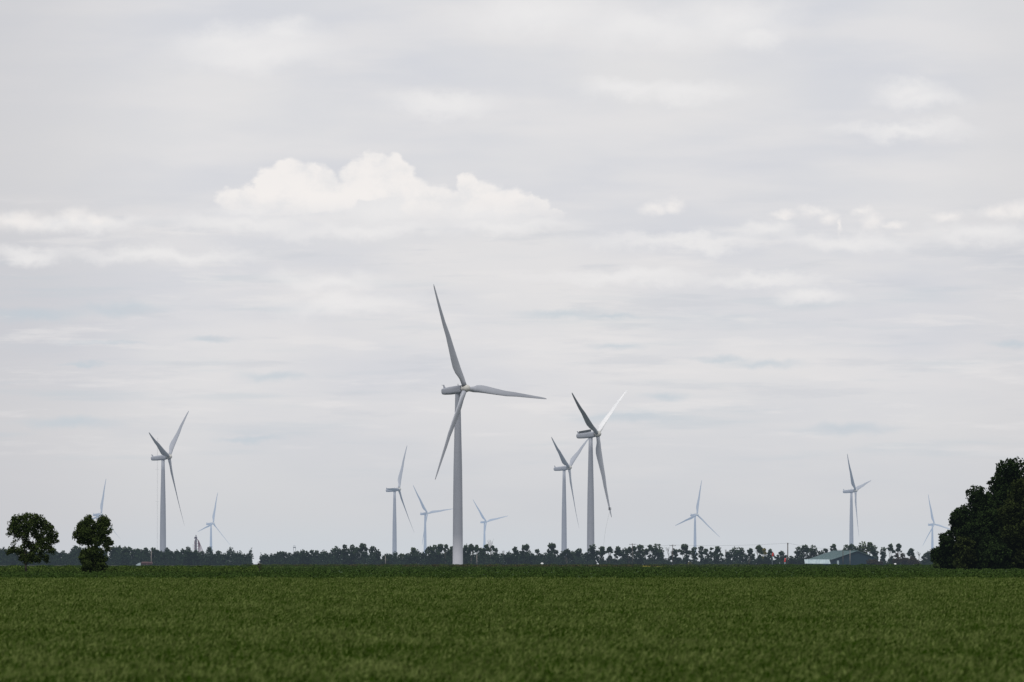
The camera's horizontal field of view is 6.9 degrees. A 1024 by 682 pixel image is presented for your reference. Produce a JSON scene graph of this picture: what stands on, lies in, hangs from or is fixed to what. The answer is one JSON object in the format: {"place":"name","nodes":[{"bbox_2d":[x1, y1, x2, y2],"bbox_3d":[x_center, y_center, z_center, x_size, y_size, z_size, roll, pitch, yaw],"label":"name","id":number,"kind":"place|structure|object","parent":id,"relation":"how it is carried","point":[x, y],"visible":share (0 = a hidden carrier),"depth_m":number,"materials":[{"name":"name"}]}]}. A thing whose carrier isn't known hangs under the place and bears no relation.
{"place":"outdoors","nodes":[
{"label":"outdoors","id":0,"kind":"place"},
{"bbox_2d":[0,565,1022,577],"bbox_3d":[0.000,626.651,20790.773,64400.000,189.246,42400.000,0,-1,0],"label":"ground","id":1,"kind":"structure","parent":0,"point":[370,573],"depth_m":1696.33,"materials":[{"name":"green plant"}]},
{"bbox_2d":[4,512,59,571],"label":"tree","id":2,"kind":"object","parent":1,"relation":"on","point":[22,526],"visible":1,"depth_m":1319.23,"materials":[{"name":"green plant"}]},
{"bbox_2d":[72,514,113,572],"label":"tree","id":3,"kind":"object","parent":1,"relation":"on","point":[90,531],"visible":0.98,"depth_m":1329.13,"materials":[{"name":"green plant"}]},
{"bbox_2d":[93,480,117,547],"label":"wind turbine","id":4,"kind":"object","parent":1,"relation":"on","point":[101,508],"visible":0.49,"depth_m":11857.92,"materials":[{"name":"paint"}]},
{"bbox_2d":[119,546,129,564],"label":"shelterbelt tree","id":5,"kind":"object","parent":1,"relation":"on","point":[125,550],"visible":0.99,"depth_m":4222.09,"materials":[{"name":"green plant"}]},
{"bbox_2d":[0,564,259,572],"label":"tall crop","id":6,"kind":"object","parent":1,"relation":"on","point":[145,568],"visible":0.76,"depth_m":1346.29,"materials":[{"name":"green plant"}]},
{"bbox_2d":[128,546,134,559],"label":"shelterbelt tree","id":7,"kind":"object","parent":1,"relation":"on","point":[132,551],"visible":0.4,"depth_m":4299.26,"materials":[{"name":"green plant"}]},
{"bbox_2d":[149,547,157,564],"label":"shelterbelt tree","id":8,"kind":"object","parent":1,"relation":"on","point":[154,553],"visible":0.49,"depth_m":4272.82,"materials":[{"name":"green plant"}]},
{"bbox_2d":[149,411,188,551],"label":"wind turbine","id":9,"kind":"object","parent":1,"relation":"on","point":[164,456],"visible":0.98,"depth_m":6122.13,"materials":[{"name":"paint"}]},
{"bbox_2d":[183,550,193,564],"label":"shelterbelt tree","id":10,"kind":"object","parent":1,"relation":"on","point":[188,558],"visible":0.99,"depth_m":4203.46,"materials":[{"name":"green plant"}]},
{"bbox_2d":[192,550,200,564],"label":"shelterbelt tree","id":11,"kind":"object","parent":1,"relation":"on","point":[195,553],"visible":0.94,"depth_m":4209.42,"materials":[{"name":"green plant"}]},
{"bbox_2d":[194,537,204,554],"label":"grain elevator","id":12,"kind":"object","parent":1,"relation":"on","point":[195,544],"visible":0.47,"depth_m":6997.22,"materials":[{"name":"white metal"}]},
{"bbox_2d":[0,565,401,566],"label":"dark margin","id":13,"kind":"object","parent":1,"relation":"on","point":[229,565],"visible":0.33,"depth_m":2439.01,"materials":[{"name":"green plant"}]},
{"bbox_2d":[198,493,227,547],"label":"wind turbine","id":14,"kind":"object","parent":1,"relation":"on","point":[211,523],"visible":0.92,"depth_m":13613.14,"materials":[{"name":"paint"}]},
{"bbox_2d":[259,553,271,564],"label":"shelterbelt tree","id":15,"kind":"object","parent":1,"relation":"on","point":[266,557],"visible":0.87,"depth_m":4217.02,"materials":[{"name":"green plant"}]},
{"bbox_2d":[298,549,309,563],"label":"shelterbelt tree","id":16,"kind":"object","parent":1,"relation":"on","point":[305,556],"visible":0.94,"depth_m":4205.40,"materials":[{"name":"green plant"}]},
{"bbox_2d":[330,546,337,557],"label":"shelterbelt tree","id":17,"kind":"object","parent":1,"relation":"on","point":[333,551],"visible":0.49,"depth_m":4311.89,"materials":[{"name":"green plant"}]},
{"bbox_2d":[264,566,405,567],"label":"green margin","id":18,"kind":"object","parent":1,"relation":"on","point":[331,567],"visible":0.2,"depth_m":2098.20,"materials":[{"name":"green plant"}]},
{"bbox_2d":[341,544,348,563],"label":"shelterbelt tree","id":19,"kind":"object","parent":1,"relation":"on","point":[344,551],"visible":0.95,"depth_m":4212.27,"materials":[{"name":"green plant"}]},
{"bbox_2d":[347,544,356,564],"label":"shelterbelt tree","id":20,"kind":"object","parent":1,"relation":"on","point":[351,552],"visible":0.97,"depth_m":4203.83,"materials":[{"name":"green plant"}]},
{"bbox_2d":[356,543,367,563],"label":"shelterbelt tree","id":21,"kind":"object","parent":1,"relation":"on","point":[362,548],"visible":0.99,"depth_m":4227.46,"materials":[{"name":"green plant"}]},
{"bbox_2d":[368,546,376,563],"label":"shelterbelt tree","id":22,"kind":"object","parent":1,"relation":"on","point":[372,549],"visible":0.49,"depth_m":4267.13,"materials":[{"name":"green plant"}]},
{"bbox_2d":[386,447,413,555],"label":"wind turbine","id":23,"kind":"object","parent":1,"relation":"on","point":[394,534],"visible":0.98,"depth_m":8545.59,"materials":[{"name":"paint"}]},
{"bbox_2d":[407,553,419,563],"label":"shelterbelt tree","id":24,"kind":"object","parent":1,"relation":"on","point":[413,558],"visible":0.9,"depth_m":4210.41,"materials":[{"name":"green plant"}]},
{"bbox_2d":[424,546,434,563],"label":"shelterbelt tree","id":25,"kind":"object","parent":1,"relation":"on","point":[428,549],"visible":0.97,"depth_m":4210.96,"materials":[{"name":"green plant"}]},
{"bbox_2d":[413,486,450,552],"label":"wind turbine","id":26,"kind":"object","parent":1,"relation":"on","point":[426,513],"visible":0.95,"depth_m":12383.62,"materials":[{"name":"paint"}]},
{"bbox_2d":[434,551,444,564],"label":"shelterbelt tree","id":27,"kind":"object","parent":1,"relation":"on","point":[439,555],"visible":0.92,"depth_m":4215.75,"materials":[{"name":"green plant"}]},
{"bbox_2d":[442,544,449,562],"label":"shelterbelt tree","id":28,"kind":"object","parent":1,"relation":"on","point":[445,548],"visible":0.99,"depth_m":4233.05,"materials":[{"name":"green plant"}]},
{"bbox_2d":[0,545,932,564],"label":"undergrowth","id":29,"kind":"object","parent":1,"relation":"on","point":[233,559],"visible":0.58,"depth_m":4214.61,"materials":[{"name":"green plant"}]},
{"bbox_2d":[463,544,470,563],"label":"shelterbelt tree","id":30,"kind":"object","parent":1,"relation":"on","point":[465,548],"visible":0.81,"depth_m":4221.71,"materials":[{"name":"green plant"}]},
{"bbox_2d":[466,544,474,563],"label":"shelterbelt tree","id":31,"kind":"object","parent":1,"relation":"on","point":[471,548],"visible":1,"depth_m":4210.94,"materials":[{"name":"green plant"}]},
{"bbox_2d":[472,544,481,562],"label":"shelterbelt tree","id":32,"kind":"object","parent":1,"relation":"on","point":[477,549],"visible":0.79,"depth_m":4265.35,"materials":[{"name":"green plant"}]},
{"bbox_2d":[482,544,489,561],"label":"shelterbelt tree","id":33,"kind":"object","parent":1,"relation":"on","point":[486,548],"visible":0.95,"depth_m":4256.82,"materials":[{"name":"green plant"}]},
{"bbox_2d":[433,284,545,564],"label":"wind turbine","id":34,"kind":"object","parent":1,"relation":"on","point":[463,388],"visible":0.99,"depth_m":3830.08,"materials":[{"name":"paint"}]},
{"bbox_2d":[473,500,506,547],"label":"wind turbine","id":35,"kind":"object","parent":1,"relation":"on","point":[485,523],"visible":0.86,"depth_m":14722.34,"materials":[{"name":"paint"}]},
{"bbox_2d":[1,575,1004,578],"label":"field edge","id":36,"kind":"object","parent":1,"relation":"on","point":[457,577],"visible":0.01,"depth_m":783.13,"materials":[{"name":"green plant"}]},
{"bbox_2d":[504,552,517,564],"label":"shelterbelt tree","id":37,"kind":"object","parent":1,"relation":"on","point":[510,558],"visible":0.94,"depth_m":4204.74,"materials":[{"name":"green plant"}]},
{"bbox_2d":[0,575,1023,681],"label":"wheat crop","id":38,"kind":"object","parent":1,"relation":"on","point":[525,629],"visible":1,"depth_m":199.24,"materials":[{"name":"green plant"}]},
{"bbox_2d":[0,571,1023,578],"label":"crop","id":39,"kind":"object","parent":1,"relation":"on","point":[502,574],"visible":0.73,"depth_m":1068.00,"materials":[{"name":"green plant"}]},
{"bbox_2d":[0,565,1023,573],"bbox_3d":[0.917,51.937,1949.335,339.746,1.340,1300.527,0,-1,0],"label":"crop beyond","id":40,"kind":"object","parent":1,"relation":"on","point":[688,569],"visible":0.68,"depth_m":1620.21,"materials":[{"name":"green plant"}]},
{"bbox_2d":[512,546,521,559],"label":"shelterbelt tree","id":41,"kind":"object","parent":1,"relation":"on","point":[515,550],"visible":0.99,"depth_m":4227.20,"materials":[{"name":"green plant"}]},
{"bbox_2d":[240,563,802,566],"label":"margin weeds","id":42,"kind":"object","parent":1,"relation":"on","point":[713,565],"visible":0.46,"depth_m":2829.79,"materials":[{"name":"green plant"}]},
{"bbox_2d":[521,544,530,557],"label":"shelterbelt tree","id":43,"kind":"object","parent":1,"relation":"on","point":[525,548],"visible":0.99,"depth_m":4231.11,"materials":[{"name":"green plant"}]},
{"bbox_2d":[531,549,543,562],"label":"shelterbelt tree","id":44,"kind":"object","parent":1,"relation":"on","point":[537,551],"visible":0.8,"depth_m":4256.44,"materials":[{"name":"green plant"}]},
{"bbox_2d":[547,542,558,562],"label":"shelterbelt tree","id":45,"kind":"object","parent":1,"relation":"on","point":[552,546],"visible":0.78,"depth_m":4275.61,"materials":[{"name":"green plant"}]},
{"bbox_2d":[559,548,574,563],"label":"shelterbelt tree","id":46,"kind":"object","parent":1,"relation":"on","point":[567,551],"visible":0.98,"depth_m":4206.98,"materials":[{"name":"green plant"}]},
{"bbox_2d":[551,437,588,554],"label":"wind turbine","id":47,"kind":"object","parent":1,"relation":"on","point":[568,467],"visible":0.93,"depth_m":7091.48,"materials":[{"name":"paint"}]},
{"bbox_2d":[574,548,583,562],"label":"shelterbelt tree","id":48,"kind":"object","parent":1,"relation":"on","point":[579,550],"visible":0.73,"depth_m":4290.82,"materials":[{"name":"green plant"}]},
{"bbox_2d":[587,544,595,561],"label":"shelterbelt tree","id":49,"kind":"object","parent":1,"relation":"on","point":[592,550],"visible":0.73,"depth_m":4273.71,"materials":[{"name":"green plant"}]},
{"bbox_2d":[572,390,626,552],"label":"wind turbine","id":50,"kind":"object","parent":1,"relation":"on","point":[590,435],"visible":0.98,"depth_m":5160.15,"materials":[{"name":"paint"}]},
{"bbox_2d":[595,546,607,561],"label":"shelterbelt tree","id":51,"kind":"object","parent":1,"relation":"on","point":[601,552],"visible":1,"depth_m":4241.32,"materials":[{"name":"green plant"}]},
{"bbox_2d":[606,546,612,561],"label":"shelterbelt tree","id":52,"kind":"object","parent":1,"relation":"on","point":[609,549],"visible":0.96,"depth_m":4262.45,"materials":[{"name":"green plant"}]},
{"bbox_2d":[613,546,622,559],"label":"shelterbelt tree","id":53,"kind":"object","parent":1,"relation":"on","point":[618,551],"visible":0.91,"depth_m":4298.15,"materials":[{"name":"green plant"}]},
{"bbox_2d":[624,546,633,562],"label":"shelterbelt tree","id":54,"kind":"object","parent":1,"relation":"on","point":[628,550],"visible":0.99,"depth_m":4234.79,"materials":[{"name":"green plant"}]},
{"bbox_2d":[635,554,643,563],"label":"bush","id":55,"kind":"object","parent":1,"relation":"on","point":[639,560],"visible":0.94,"depth_m":4188.60,"materials":[{"name":"green plant"}]},
{"bbox_2d":[636,544,646,560],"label":"shelterbelt tree","id":56,"kind":"object","parent":1,"relation":"on","point":[640,547],"visible":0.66,"depth_m":4275.08,"materials":[{"name":"green plant"}]},
{"bbox_2d":[651,543,663,560],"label":"shelterbelt tree","id":57,"kind":"object","parent":1,"relation":"on","point":[655,550],"visible":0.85,"depth_m":4310.65,"materials":[{"name":"green plant"}]},
{"bbox_2d":[667,548,680,561],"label":"shelterbelt tree","id":58,"kind":"object","parent":1,"relation":"on","point":[675,554],"visible":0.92,"depth_m":4244.49,"materials":[{"name":"green plant"}]},
{"bbox_2d":[678,543,690,561],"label":"shelterbelt tree","id":59,"kind":"object","parent":1,"relation":"on","point":[683,549],"visible":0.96,"depth_m":4262.66,"materials":[{"name":"green plant"}]},
{"bbox_2d":[690,547,697,561],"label":"shelterbelt tree","id":60,"kind":"object","parent":1,"relation":"on","point":[693,553],"visible":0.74,"depth_m":4257.41,"materials":[{"name":"green plant"}]},
{"bbox_2d":[675,481,715,556],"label":"wind turbine","id":61,"kind":"object","parent":1,"relation":"on","point":[696,514],"visible":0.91,"depth_m":12370.83,"materials":[{"name":"paint"}]},
{"bbox_2d":[698,546,703,562],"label":"shelterbelt tree","id":62,"kind":"object","parent":1,"relation":"on","point":[701,555],"visible":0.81,"depth_m":4275.72,"materials":[{"name":"green plant"}]},
{"bbox_2d":[712,554,720,563],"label":"shelterbelt tree","id":63,"kind":"object","parent":1,"relation":"on","point":[716,557],"visible":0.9,"depth_m":4213.42,"materials":[{"name":"green plant"}]},
{"bbox_2d":[713,546,723,562],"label":"shelterbelt tree","id":64,"kind":"object","parent":1,"relation":"on","point":[717,550],"visible":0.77,"depth_m":4266.65,"materials":[{"name":"green plant"}]},
{"bbox_2d":[725,551,732,563],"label":"shelterbelt tree","id":65,"kind":"object","parent":1,"relation":"on","point":[729,555],"visible":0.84,"depth_m":4257.87,"materials":[{"name":"green plant"}]},
{"bbox_2d":[729,547,739,561],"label":"shelterbelt tree","id":66,"kind":"object","parent":1,"relation":"on","point":[735,554],"visible":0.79,"depth_m":4293.78,"materials":[{"name":"green plant"}]},
{"bbox_2d":[738,547,744,562],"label":"shelterbelt tree","id":67,"kind":"object","parent":1,"relation":"on","point":[741,553],"visible":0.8,"depth_m":4255.66,"materials":[{"name":"green plant"}]},
{"bbox_2d":[744,548,754,564],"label":"shelterbelt tree","id":68,"kind":"object","parent":1,"relation":"on","point":[749,552],"visible":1,"depth_m":4204.91,"materials":[{"name":"green plant"}]},
{"bbox_2d":[754,544,762,558],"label":"shelterbelt tree","id":69,"kind":"object","parent":1,"relation":"on","point":[758,548],"visible":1,"depth_m":4227.37,"materials":[{"name":"green plant"}]},
{"bbox_2d":[756,555,762,564],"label":"bush","id":70,"kind":"object","parent":1,"relation":"on","point":[759,560],"visible":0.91,"depth_m":4187.25,"materials":[{"name":"green plant"}]},
{"bbox_2d":[776,551,786,560],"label":"shelterbelt tree","id":71,"kind":"object","parent":1,"relation":"on","point":[781,555],"visible":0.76,"depth_m":4275.25,"materials":[{"name":"green plant"}]},
{"bbox_2d":[786,555,797,563],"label":"bush","id":72,"kind":"object","parent":1,"relation":"on","point":[791,560],"visible":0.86,"depth_m":4200.25,"materials":[{"name":"green plant"}]},
{"bbox_2d":[794,546,802,558],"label":"shelterbelt tree","id":73,"kind":"object","parent":1,"relation":"on","point":[797,552],"visible":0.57,"depth_m":4263.43,"materials":[{"name":"green plant"}]},
{"bbox_2d":[796,555,804,564],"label":"bush","id":74,"kind":"object","parent":1,"relation":"on","point":[800,559],"visible":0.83,"depth_m":4206.30,"materials":[{"name":"green plant"}]},
{"bbox_2d":[801,544,811,561],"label":"shelterbelt tree","id":75,"kind":"object","parent":1,"relation":"on","point":[805,548],"visible":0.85,"depth_m":4264.98,"materials":[{"name":"green plant"}]},
{"bbox_2d":[808,544,818,557],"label":"shelterbelt tree","id":76,"kind":"object","parent":1,"relation":"on","point":[812,553],"visible":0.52,"depth_m":4252.24,"materials":[{"name":"green plant"}]},
{"bbox_2d":[761,564,932,567],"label":"dark margin","id":77,"kind":"object","parent":1,"relation":"on","point":[836,565],"visible":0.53,"depth_m":2468.76,"materials":[{"name":"green plant"}]},
{"bbox_2d":[843,454,870,544],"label":"wind turbine","id":78,"kind":"object","parent":1,"relation":"on","point":[855,490],"visible":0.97,"depth_m":8888.22,"materials":[{"name":"paint"}]},
{"bbox_2d":[858,541,867,552],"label":"shelterbelt tree","id":79,"kind":"object","parent":1,"relation":"on","point":[863,546],"visible":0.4,"depth_m":4244.54,"materials":[{"name":"green plant"}]},
{"bbox_2d":[865,542,873,556],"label":"shelterbelt tree","id":80,"kind":"object","parent":1,"relation":"on","point":[869,547],"visible":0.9,"depth_m":4237.97,"materials":[{"name":"green plant"}]},
{"bbox_2d":[866,558,877,564],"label":"bush","id":81,"kind":"object","parent":1,"relation":"on","point":[873,561],"visible":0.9,"depth_m":4071.75,"materials":[{"name":"green plant"}]},
{"bbox_2d":[869,545,878,559],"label":"shelterbelt tree","id":82,"kind":"object","parent":1,"relation":"on","point":[874,552],"visible":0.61,"depth_m":4266.55,"materials":[{"name":"green plant"}]},
{"bbox_2d":[880,547,886,562],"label":"shelterbelt tree","id":83,"kind":"object","parent":1,"relation":"on","point":[883,553],"visible":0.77,"depth_m":4289.09,"materials":[{"name":"green plant"}]},
{"bbox_2d":[887,543,895,559],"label":"shelterbelt tree","id":84,"kind":"object","parent":1,"relation":"on","point":[890,547],"visible":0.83,"depth_m":4251.07,"materials":[{"name":"green plant"}]},
{"bbox_2d":[892,553,899,564],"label":"bush","id":85,"kind":"object","parent":1,"relation":"on","point":[896,560],"visible":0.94,"depth_m":4139.83,"materials":[{"name":"green plant"}]},
{"bbox_2d":[895,543,902,556],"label":"shelterbelt tree","id":86,"kind":"object","parent":1,"relation":"on","point":[898,547],"visible":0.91,"depth_m":4310.71,"materials":[{"name":"green plant"}]},
{"bbox_2d":[899,553,908,564],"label":"bush","id":87,"kind":"object","parent":1,"relation":"on","point":[903,560],"visible":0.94,"depth_m":4128.76,"materials":[{"name":"green plant"}]},
{"bbox_2d":[906,548,915,557],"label":"shelterbelt tree","id":88,"kind":"object","parent":1,"relation":"on","point":[910,552],"visible":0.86,"depth_m":4259.65,"materials":[{"name":"green plant"}]},
{"bbox_2d":[907,556,916,564],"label":"bush","id":89,"kind":"object","parent":1,"relation":"on","point":[911,560],"visible":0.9,"depth_m":4114.96,"materials":[{"name":"green plant"}]},
{"bbox_2d":[924,495,949,549],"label":"wind turbine","id":90,"kind":"object","parent":1,"relation":"on","point":[932,525],"visible":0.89,"depth_m":14054.03,"materials":[{"name":"paint"}]},
{"bbox_2d":[929,530,955,568],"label":"cottonwood","id":91,"kind":"object","parent":1,"relation":"on","point":[941,555],"visible":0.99,"depth_m":1774.31,"materials":[{"name":"green plant"}]},
{"bbox_2d":[948,504,973,568],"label":"cottonwood","id":92,"kind":"object","parent":1,"relation":"on","point":[959,517],"visible":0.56,"depth_m":1778.13,"materials":[{"name":"green plant"}]},
{"bbox_2d":[952,535,977,569],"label":"shrub","id":93,"kind":"object","parent":1,"relation":"on","point":[964,556],"visible":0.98,"depth_m":1756.39,"materials":[{"name":"green plant"}]},
{"bbox_2d":[964,485,997,527],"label":"cottonwood","id":94,"kind":"object","parent":1,"relation":"on","point":[979,501],"visible":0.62,"depth_m":1782.71,"materials":[{"name":"green plant"}]},
{"bbox_2d":[962,507,1006,568],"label":"cottonwood","id":95,"kind":"object","parent":1,"relation":"on","point":[984,533],"visible":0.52,"depth_m":1769.44,"materials":[{"name":"green plant"}]},
{"bbox_2d":[979,540,1023,569],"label":"shrub","id":96,"kind":"object","parent":1,"relation":"on","point":[996,555],"visible":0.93,"depth_m":1751.14,"materials":[{"name":"green plant"}]},
{"bbox_2d":[986,456,1023,511],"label":"cottonwood","id":97,"kind":"object","parent":1,"relation":"on","point":[1008,474],"visible":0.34,"depth_m":1789.50,"materials":[{"name":"green plant"}]},
{"bbox_2d":[996,478,1023,568],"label":"cottonwood","id":98,"kind":"object","parent":1,"relation":"on","point":[1012,511],"visible":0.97,"depth_m":1751.96,"materials":[{"name":"green plant"}]},
{"bbox_2d":[0,0,1023,563],"label":"sky","id":99,"kind":"structure","parent":0,"point":[791,232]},
{"bbox_2d":[804,559,830,564],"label":"shed","id":100,"kind":"structure","parent":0,"point":[817,561],"depth_m":4074.67,"materials":[{"name":"metal"}]},
{"bbox_2d":[810,550,875,564],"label":"barn","id":101,"kind":"structure","parent":0,"point":[849,557],"depth_m":4089.74,"materials":[{"name":"metal"}]},
{"bbox_2d":[853,557,861,564],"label":"sliding door","id":102,"kind":"structure","parent":101,"relation":"in","point":[856,560],"depth_m":4089.27,"materials":[{"name":"metal"}]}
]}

